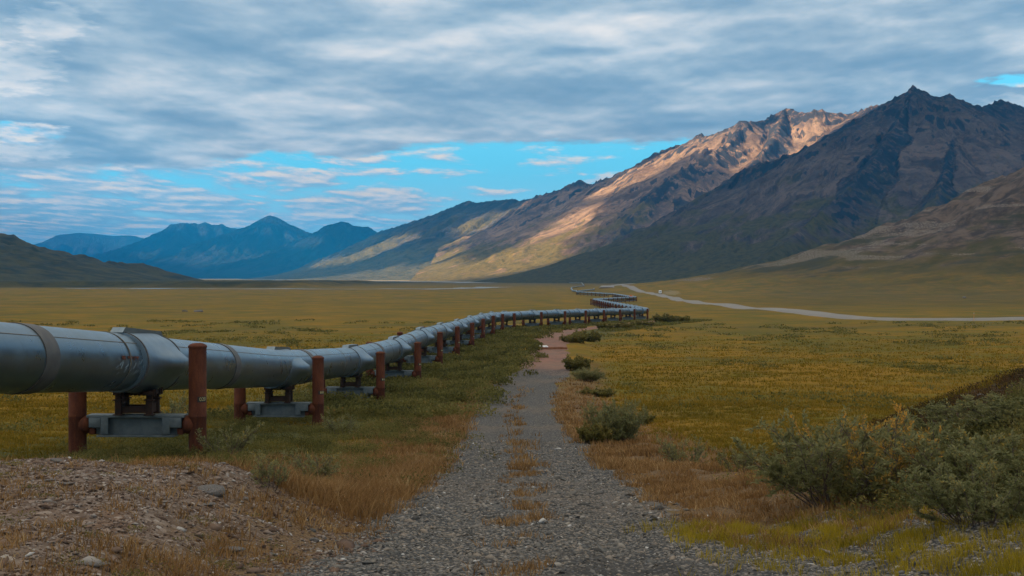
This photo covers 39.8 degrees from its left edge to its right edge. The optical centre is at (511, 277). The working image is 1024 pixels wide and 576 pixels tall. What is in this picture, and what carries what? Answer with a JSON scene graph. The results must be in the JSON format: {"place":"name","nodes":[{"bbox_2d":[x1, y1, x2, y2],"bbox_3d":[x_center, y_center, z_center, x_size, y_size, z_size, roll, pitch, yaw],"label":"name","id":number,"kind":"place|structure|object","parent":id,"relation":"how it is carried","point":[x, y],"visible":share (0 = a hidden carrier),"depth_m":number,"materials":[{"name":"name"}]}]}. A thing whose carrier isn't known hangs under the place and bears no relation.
{"place":"outdoors","nodes":[
{"label":"outdoors","id":0,"kind":"place"},
{"bbox_2d":[35,233,143,256],"bbox_3d":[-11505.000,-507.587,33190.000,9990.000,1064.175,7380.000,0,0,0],"label":"distant plateau","id":1,"kind":"structure","parent":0,"point":[89,244],"depth_m":32674.54,"materials":[{"name":"blue stone"}]},
{"bbox_2d":[93,222,235,263],"bbox_3d":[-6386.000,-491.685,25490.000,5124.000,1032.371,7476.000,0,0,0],"label":"distant massif","id":2,"kind":"structure","parent":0,"point":[172,238],"depth_m":24795.86,"materials":[{"name":"blue stone"}]},
{"bbox_2d":[146,215,311,275],"bbox_3d":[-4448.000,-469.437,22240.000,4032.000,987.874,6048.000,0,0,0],"label":"mountain","id":3,"kind":"structure","parent":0,"point":[264,234],"depth_m":21084.14,"materials":[{"name":"blue stone"}]},
{"bbox_2d":[188,222,376,278],"bbox_3d":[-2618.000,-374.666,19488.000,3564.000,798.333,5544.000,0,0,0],"label":"distant mountain","id":4,"kind":"structure","parent":0,"point":[326,241],"depth_m":18758.62,"materials":[{"name":"blue stone"}]},
{"bbox_2d":[71,287,498,288],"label":"river","id":5,"kind":"structure","parent":0,"point":[268,288],"depth_m":1889.97,"materials":[{"name":"grey liquid"}]},
{"bbox_2d":[246,199,529,279],"bbox_3d":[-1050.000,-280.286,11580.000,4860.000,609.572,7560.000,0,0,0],"label":"mountain shoulder","id":6,"kind":"object","parent":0,"point":[407,251],"visible":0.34,"depth_m":9581.68},
{"bbox_2d":[400,281,488,282],"bbox_3d":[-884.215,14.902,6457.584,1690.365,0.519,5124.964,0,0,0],"label":"river","id":7,"kind":"structure","parent":0,"point":[437,281],"depth_m":5051.45,"materials":[{"name":"grey liquid"}]},
{"bbox_2d":[0,442,969,575],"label":"dry grass","id":8,"kind":"structure","parent":0,"point":[367,496],"depth_m":17.13,"materials":[{"name":"brown plant"}]},
{"bbox_2d":[0,167,1023,575],"bbox_3d":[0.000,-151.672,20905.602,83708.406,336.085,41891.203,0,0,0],"label":"ground","id":9,"kind":"structure","parent":0,"point":[940,261],"depth_m":232.97,"materials":[{"name":"yellow plant"}]},
{"bbox_2d":[50,458,61,461],"bbox_3d":[-5.219,2.098,16.198,0.115,0.050,0.208,0,0,-36],"label":"rock","id":10,"kind":"object","parent":9,"relation":"on","point":[55,459],"visible":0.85,"depth_m":16.14,"materials":[{"name":"grey stone"}]},
{"bbox_2d":[57,482,75,484],"bbox_3d":[-4.385,2.028,13.912,0.157,0.026,0.120,0,0,19],"label":"rock","id":11,"kind":"object","parent":9,"relation":"on","point":[63,483],"visible":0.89,"depth_m":13.88,"materials":[{"name":"grey stone"}]},
{"bbox_2d":[68,343,206,455],"bbox_3d":[-9.750,3.848,36.800,3.630,4.285,0.950,0,0,1],"label":"pipe support","id":12,"kind":"object","parent":9,"relation":"on","point":[149,418],"visible":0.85,"depth_m":36.60,"materials":[{"name":"metal"}]},
{"bbox_2d":[0,282,648,394],"bbox_3d":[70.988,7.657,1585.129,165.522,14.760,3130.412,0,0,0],"label":"pipeline","id":13,"kind":"object","parent":12,"relation":"on","point":[34,358],"visible":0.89,"depth_m":36.76,"materials":[{"name":"metal"}]},
{"bbox_2d":[160,391,188,414],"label":"willow shrub","id":14,"kind":"object","parent":9,"relation":"on","point":[174,407],"visible":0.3,"depth_m":47.36,"materials":[{"name":"green plant"}]},
{"bbox_2d":[0,455,412,575],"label":"gravel","id":15,"kind":"structure","parent":9,"relation":"on","point":[215,526],"depth_m":13.30,"materials":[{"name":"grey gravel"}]},
{"bbox_2d":[202,502,215,505],"bbox_3d":[-3.041,2.251,14.007,0.208,0.028,0.179,0,0,-32],"label":"rock","id":16,"kind":"object","parent":9,"relation":"on","point":[211,503],"visible":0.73,"depth_m":13.98,"materials":[{"name":"grey stone"}]},
{"bbox_2d":[197,484,225,496],"bbox_3d":[-3.112,2.213,14.588,0.300,0.134,0.217,4,6,-17],"label":"rock","id":17,"kind":"object","parent":9,"relation":"on","point":[213,489],"visible":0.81,"depth_m":14.55,"materials":[{"name":"grey stone"}]},
{"bbox_2d":[195,421,264,454],"bbox_3d":[-7.237,4.156,35.900,1.510,1.054,1.396,0,0,18],"label":"willow shrub","id":18,"kind":"object","parent":9,"relation":"on","point":[238,447],"visible":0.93,"depth_m":35.90,"materials":[{"name":"green plant"}]},
{"bbox_2d":[219,546,245,551],"bbox_3d":[-2.488,2.390,12.393,0.303,0.050,0.144,0,0,-6],"label":"rock","id":19,"kind":"object","parent":9,"relation":"on","point":[240,549],"visible":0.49,"depth_m":12.38,"materials":[{"name":"grey stone"}]},
{"bbox_2d":[40,408,498,487],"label":"undergrowth","id":20,"kind":"object","parent":9,"relation":"on","point":[325,444],"visible":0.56,"depth_m":41.05,"materials":[{"name":"green plant"}]},
{"bbox_2d":[249,449,298,490],"bbox_3d":[-2.802,2.273,16.632,0.582,0.458,0.640,0,0,-12],"label":"willow shrub","id":21,"kind":"object","parent":9,"relation":"on","point":[262,471],"visible":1,"depth_m":16.62,"materials":[{"name":"green plant"}]},
{"bbox_2d":[234,356,323,425],"bbox_3d":[-9.300,5.268,56.400,3.630,4.285,0.950,0,0,2],"label":"pipe support","id":22,"kind":"object","parent":9,"relation":"on","point":[288,407],"visible":0.77,"depth_m":56.21,"materials":[{"name":"metal"}]},
{"bbox_2d":[280,448,340,479],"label":"willow shrub","id":23,"kind":"object","parent":9,"relation":"on","point":[315,464],"visible":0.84,"depth_m":25.76,"materials":[{"name":"green plant"}]},
{"bbox_2d":[309,537,318,541],"bbox_3d":[-2.042,2.715,14.607,0.106,0.056,0.077,0,0,0],"label":"rock","id":24,"kind":"object","parent":9,"relation":"on","point":[314,539],"visible":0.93,"depth_m":14.57,"materials":[{"name":"grey stone"}]},
{"bbox_2d":[320,411,359,434],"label":"willow shrub","id":25,"kind":"object","parent":9,"relation":"on","point":[328,423],"visible":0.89,"depth_m":49.90,"materials":[{"name":"green plant"}]},
{"bbox_2d":[324,351,384,402],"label":"pipe support","id":26,"kind":"object","parent":9,"relation":"on","point":[378,390],"visible":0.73,"depth_m":73.75,"materials":[{"name":"metal"}]},
{"bbox_2d":[366,342,421,380],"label":"pipe support","id":27,"kind":"object","parent":9,"relation":"on","point":[391,371],"visible":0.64,"depth_m":91.76,"materials":[{"name":"metal"}]},
{"bbox_2d":[207,324,586,419],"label":"undergrowth","id":28,"kind":"object","parent":9,"relation":"on","point":[498,356],"visible":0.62,"depth_m":86.20,"materials":[{"name":"green plant"}]},
{"bbox_2d":[397,332,442,363],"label":"pipe support","id":29,"kind":"object","parent":9,"relation":"on","point":[425,358],"visible":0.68,"depth_m":110.28,"materials":[{"name":"metal"}]},
{"bbox_2d":[421,326,459,354],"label":"pipe support","id":30,"kind":"object","parent":9,"relation":"on","point":[456,349],"visible":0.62,"depth_m":128.78,"materials":[{"name":"metal"}]},
{"bbox_2d":[446,322,474,346],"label":"pipe support","id":31,"kind":"object","parent":9,"relation":"on","point":[465,342],"visible":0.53,"depth_m":146.75,"materials":[{"name":"metal"}]},
{"bbox_2d":[462,319,484,338],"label":"pipe support","id":32,"kind":"object","parent":9,"relation":"on","point":[476,336],"visible":0.47,"depth_m":165.76,"materials":[{"name":"metal"}]},
{"bbox_2d":[468,316,494,333],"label":"pipe support","id":33,"kind":"object","parent":9,"relation":"on","point":[492,331],"visible":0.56,"depth_m":183.75,"materials":[{"name":"metal"}]},
{"bbox_2d":[479,314,503,329],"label":"pipe support","id":34,"kind":"object","parent":9,"relation":"on","point":[502,323],"visible":0.47,"depth_m":201.69,"materials":[{"name":"metal"}]},
{"bbox_2d":[495,313,515,326],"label":"pipe support","id":35,"kind":"object","parent":9,"relation":"on","point":[514,321],"visible":0.48,"depth_m":219.18,"materials":[{"name":"metal"}]},
{"bbox_2d":[0,368,1023,472],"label":"tundra grass","id":36,"kind":"structure","parent":9,"relation":"on","point":[15,439],"depth_m":56.20,"materials":[{"name":"green plant"}]},
{"bbox_2d":[0,319,1023,438],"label":"scrub","id":37,"kind":"object","parent":9,"relation":"on","point":[15,397],"visible":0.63,"depth_m":162.64,"materials":[{"name":"green plant"}]},
{"bbox_2d":[522,312,542,325],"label":"pipe support","id":38,"kind":"object","parent":9,"relation":"on","point":[530,323],"visible":0.7,"depth_m":236.38,"materials":[{"name":"metal"}]},
{"bbox_2d":[310,377,761,472],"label":"dry grass","id":39,"kind":"structure","parent":9,"relation":"on","point":[604,453],"depth_m":42.24,"materials":[{"name":"brown plant"}]},
{"bbox_2d":[541,347,566,348],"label":"timber","id":40,"kind":"object","parent":9,"relation":"on","point":[553,347],"visible":0.57,"depth_m":140.87,"materials":[{"name":"brown wood"}]},
{"bbox_2d":[547,311,565,324],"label":"pipe support","id":41,"kind":"object","parent":9,"relation":"on","point":[556,322],"visible":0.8,"depth_m":253.54,"materials":[{"name":"metal"}]},
{"bbox_2d":[558,333,587,342],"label":"willow shrub","id":42,"kind":"object","parent":9,"relation":"on","point":[580,338],"visible":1,"depth_m":159.41,"materials":[{"name":"green plant"}]},
{"bbox_2d":[561,353,593,370],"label":"willow shrub","id":43,"kind":"object","parent":9,"relation":"on","point":[579,362],"visible":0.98,"depth_m":102.55,"materials":[{"name":"green plant"}]},
{"bbox_2d":[569,310,586,324],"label":"pipe support","id":44,"kind":"object","parent":9,"relation":"on","point":[576,320],"visible":0.72,"depth_m":270.75,"materials":[{"name":"metal"}]},
{"bbox_2d":[567,328,603,341],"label":"willow shrub","id":45,"kind":"object","parent":9,"relation":"on","point":[593,336],"visible":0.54,"depth_m":167.32,"materials":[{"name":"green plant"}]},
{"bbox_2d":[568,366,607,381],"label":"willow shrub","id":46,"kind":"object","parent":9,"relation":"on","point":[584,374],"visible":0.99,"depth_m":91.64,"materials":[{"name":"green plant"}]},
{"bbox_2d":[575,419,617,443],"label":"willow shrub","id":47,"kind":"object","parent":9,"relation":"on","point":[586,434],"visible":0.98,"depth_m":43.74,"materials":[{"name":"green plant"}]},
{"bbox_2d":[588,310,604,322],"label":"pipe support","id":48,"kind":"object","parent":9,"relation":"on","point":[595,320],"visible":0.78,"depth_m":287.87,"materials":[{"name":"metal"}]},
{"bbox_2d":[576,386,617,396],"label":"willow shrub","id":49,"kind":"object","parent":9,"relation":"on","point":[607,392],"visible":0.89,"depth_m":79.64,"materials":[{"name":"green plant"}]},
{"bbox_2d":[348,439,860,531],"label":"gravel","id":50,"kind":"structure","parent":9,"relation":"on","point":[438,506],"depth_m":22.71,"materials":[{"name":"grey gravel"}]},
{"bbox_2d":[595,321,616,327],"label":"willow shrub","id":51,"kind":"object","parent":9,"relation":"on","point":[601,325],"visible":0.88,"depth_m":224.27,"materials":[{"name":"green plant"}]},
{"bbox_2d":[605,309,620,320],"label":"pipe support","id":52,"kind":"object","parent":9,"relation":"on","point":[611,318],"visible":0.68,"depth_m":304.98,"materials":[{"name":"metal"}]},
{"bbox_2d":[580,396,649,441],"bbox_3d":[3.302,4.558,45.152,2.080,1.577,2.451,0,0,-29],"label":"willow shrub","id":53,"kind":"object","parent":9,"relation":"on","point":[625,422],"visible":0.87,"depth_m":44.71,"materials":[{"name":"green plant"}]},
{"bbox_2d":[520,318,712,331],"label":"undergrowth","id":54,"kind":"object","parent":9,"relation":"on","point":[616,329],"visible":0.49,"depth_m":270.33,"materials":[{"name":"green plant"}]},
{"bbox_2d":[614,320,637,327],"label":"willow shrub","id":55,"kind":"object","parent":9,"relation":"on","point":[620,324],"visible":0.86,"depth_m":235.13,"materials":[{"name":"green plant"}]},
{"bbox_2d":[621,309,635,319],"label":"pipe support","id":56,"kind":"object","parent":9,"relation":"on","point":[626,317],"visible":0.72,"depth_m":322.10,"materials":[{"name":"metal"}]},
{"bbox_2d":[636,309,648,318],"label":"pipe support","id":57,"kind":"object","parent":9,"relation":"on","point":[640,317],"visible":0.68,"depth_m":339.25,"materials":[{"name":"metal"}]},
{"bbox_2d":[633,319,654,325],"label":"willow shrub","id":58,"kind":"object","parent":9,"relation":"on","point":[644,322],"visible":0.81,"depth_m":261.09,"materials":[{"name":"green plant"}]},
{"bbox_2d":[632,411,656,423],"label":"willow shrub","id":59,"kind":"object","parent":9,"relation":"on","point":[648,418],"visible":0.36,"depth_m":56.83,"materials":[{"name":"green plant"}]},
{"bbox_2d":[652,312,678,321],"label":"willow shrub","id":60,"kind":"object","parent":9,"relation":"on","point":[667,318],"visible":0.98,"depth_m":298.71,"materials":[{"name":"green plant"}]},
{"bbox_2d":[656,430,707,462],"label":"willow shrub","id":61,"kind":"object","parent":9,"relation":"on","point":[668,451],"visible":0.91,"depth_m":33.45,"materials":[{"name":"green plant"}]},
{"bbox_2d":[675,315,690,320],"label":"willow shrub","id":62,"kind":"object","parent":9,"relation":"on","point":[679,318],"visible":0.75,"depth_m":313.75,"materials":[{"name":"green plant"}]},
{"bbox_2d":[709,445,768,471],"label":"willow shrub","id":63,"kind":"object","parent":9,"relation":"on","point":[744,462],"visible":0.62,"depth_m":28.88,"materials":[{"name":"green plant"}]},
{"bbox_2d":[621,499,1023,575],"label":"horsetails","id":64,"kind":"object","parent":9,"relation":"on","point":[1016,563],"visible":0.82,"depth_m":13.30,"materials":[{"name":"green plant"}]},
{"bbox_2d":[730,404,919,508],"bbox_3d":[3.976,2.273,17.668,2.362,1.398,2.560,0,0,34],"label":"willow shrub","id":65,"kind":"object","parent":9,"relation":"on","point":[788,480],"visible":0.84,"depth_m":17.34,"materials":[{"name":"green plant"}]},
{"bbox_2d":[779,426,921,468],"bbox_3d":[5.185,2.582,20.612,2.208,0.896,2.128,0,0,36],"label":"willow shrub","id":66,"kind":"object","parent":9,"relation":"on","point":[818,435],"depth_m":20.49,"materials":[{"name":"green plant"}]},
{"bbox_2d":[789,400,945,505],"bbox_3d":[4.441,2.113,17.149,1.422,1.310,1.940,0,0,-25],"label":"willow shrub","id":67,"kind":"object","parent":9,"relation":"on","point":[881,450],"visible":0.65,"depth_m":16.75,"materials":[{"name":"green plant"}]},
{"bbox_2d":[712,365,1023,475],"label":"heath","id":68,"kind":"object","parent":9,"relation":"on","point":[1009,377],"visible":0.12,"depth_m":27.83,"materials":[{"name":"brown plant"}]},
{"bbox_2d":[713,378,1023,524],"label":"undergrowth","id":69,"kind":"object","parent":9,"relation":"on","point":[985,429],"visible":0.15,"depth_m":18.16,"materials":[{"name":"green plant"}]},
{"bbox_2d":[804,409,975,469],"bbox_3d":[5.388,2.392,19.536,2.291,1.058,2.136,0,0,-40],"label":"willow shrub","id":70,"kind":"object","parent":9,"relation":"on","point":[875,433],"visible":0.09,"depth_m":19.40,"materials":[{"name":"green plant"}]},
{"bbox_2d":[870,417,970,438],"bbox_3d":[6.531,2.579,22.521,2.324,0.674,2.311,0,0,38],"label":"willow shrub","id":71,"kind":"object","parent":9,"relation":"on","point":[924,428],"visible":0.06,"depth_m":22.22,"materials":[{"name":"green plant"}]},
{"bbox_2d":[860,424,1023,491],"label":"willow shrub","id":72,"kind":"object","parent":9,"relation":"on","point":[996,442],"visible":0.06,"depth_m":17.13,"materials":[{"name":"green plant"}]},
{"bbox_2d":[888,456,1023,526],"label":"willow shrub","id":73,"kind":"object","parent":9,"relation":"on","point":[973,495],"visible":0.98,"depth_m":13.34,"materials":[{"name":"green plant"}]},
{"bbox_2d":[892,425,1023,503],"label":"willow shrub","id":74,"kind":"object","parent":9,"relation":"on","point":[975,458],"visible":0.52,"depth_m":15.85,"materials":[{"name":"green plant"}]},
{"bbox_2d":[907,398,1023,438],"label":"willow shrub","id":75,"kind":"object","parent":9,"relation":"on","point":[940,412],"visible":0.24,"depth_m":22.08,"materials":[{"name":"green plant"}]},
{"bbox_2d":[927,390,1023,426],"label":"willow shrub","id":76,"kind":"object","parent":9,"relation":"on","point":[996,409],"visible":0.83,"depth_m":21.01,"materials":[{"name":"green plant"}]},
{"bbox_2d":[0,332,1023,408],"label":"tundra grass","id":77,"kind":"structure","parent":0,"point":[656,392],"depth_m":97.17,"materials":[{"name":"plant"}]},
{"bbox_2d":[0,0,1023,244],"label":"sky","id":78,"kind":"structure","parent":0,"point":[139,118],"materials":[{"name":"blue"}]},
{"bbox_2d":[599,283,634,287],"bbox_3d":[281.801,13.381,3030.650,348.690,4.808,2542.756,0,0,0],"label":"road","id":79,"kind":"structure","parent":0,"point":[614,285],"depth_m":1910.00,"materials":[{"name":"grey gravel"}]},
{"bbox_2d":[239,502,1023,575],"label":"gravel","id":80,"kind":"structure","parent":0,"point":[489,554],"depth_m":13.69,"materials":[{"name":"grey gravel"}]},
{"bbox_2d":[409,103,883,280],"bbox_3d":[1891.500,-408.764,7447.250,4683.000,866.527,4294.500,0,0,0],"label":"mountain ridge","id":81,"kind":"structure","parent":0,"point":[577,217],"depth_m":6564.49,"materials":[{"name":"brown stone"}]},
{"bbox_2d":[473,85,1023,283],"bbox_3d":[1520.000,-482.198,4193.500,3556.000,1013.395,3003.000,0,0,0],"label":"mountain","id":82,"kind":"structure","parent":0,"point":[912,151],"depth_m":4036.99,"materials":[{"name":"grey stone"}]},
{"bbox_2d":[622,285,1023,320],"bbox_3d":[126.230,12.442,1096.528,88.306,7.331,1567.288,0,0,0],"label":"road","id":83,"kind":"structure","parent":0,"point":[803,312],"depth_m":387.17,"materials":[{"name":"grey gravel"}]}
]}

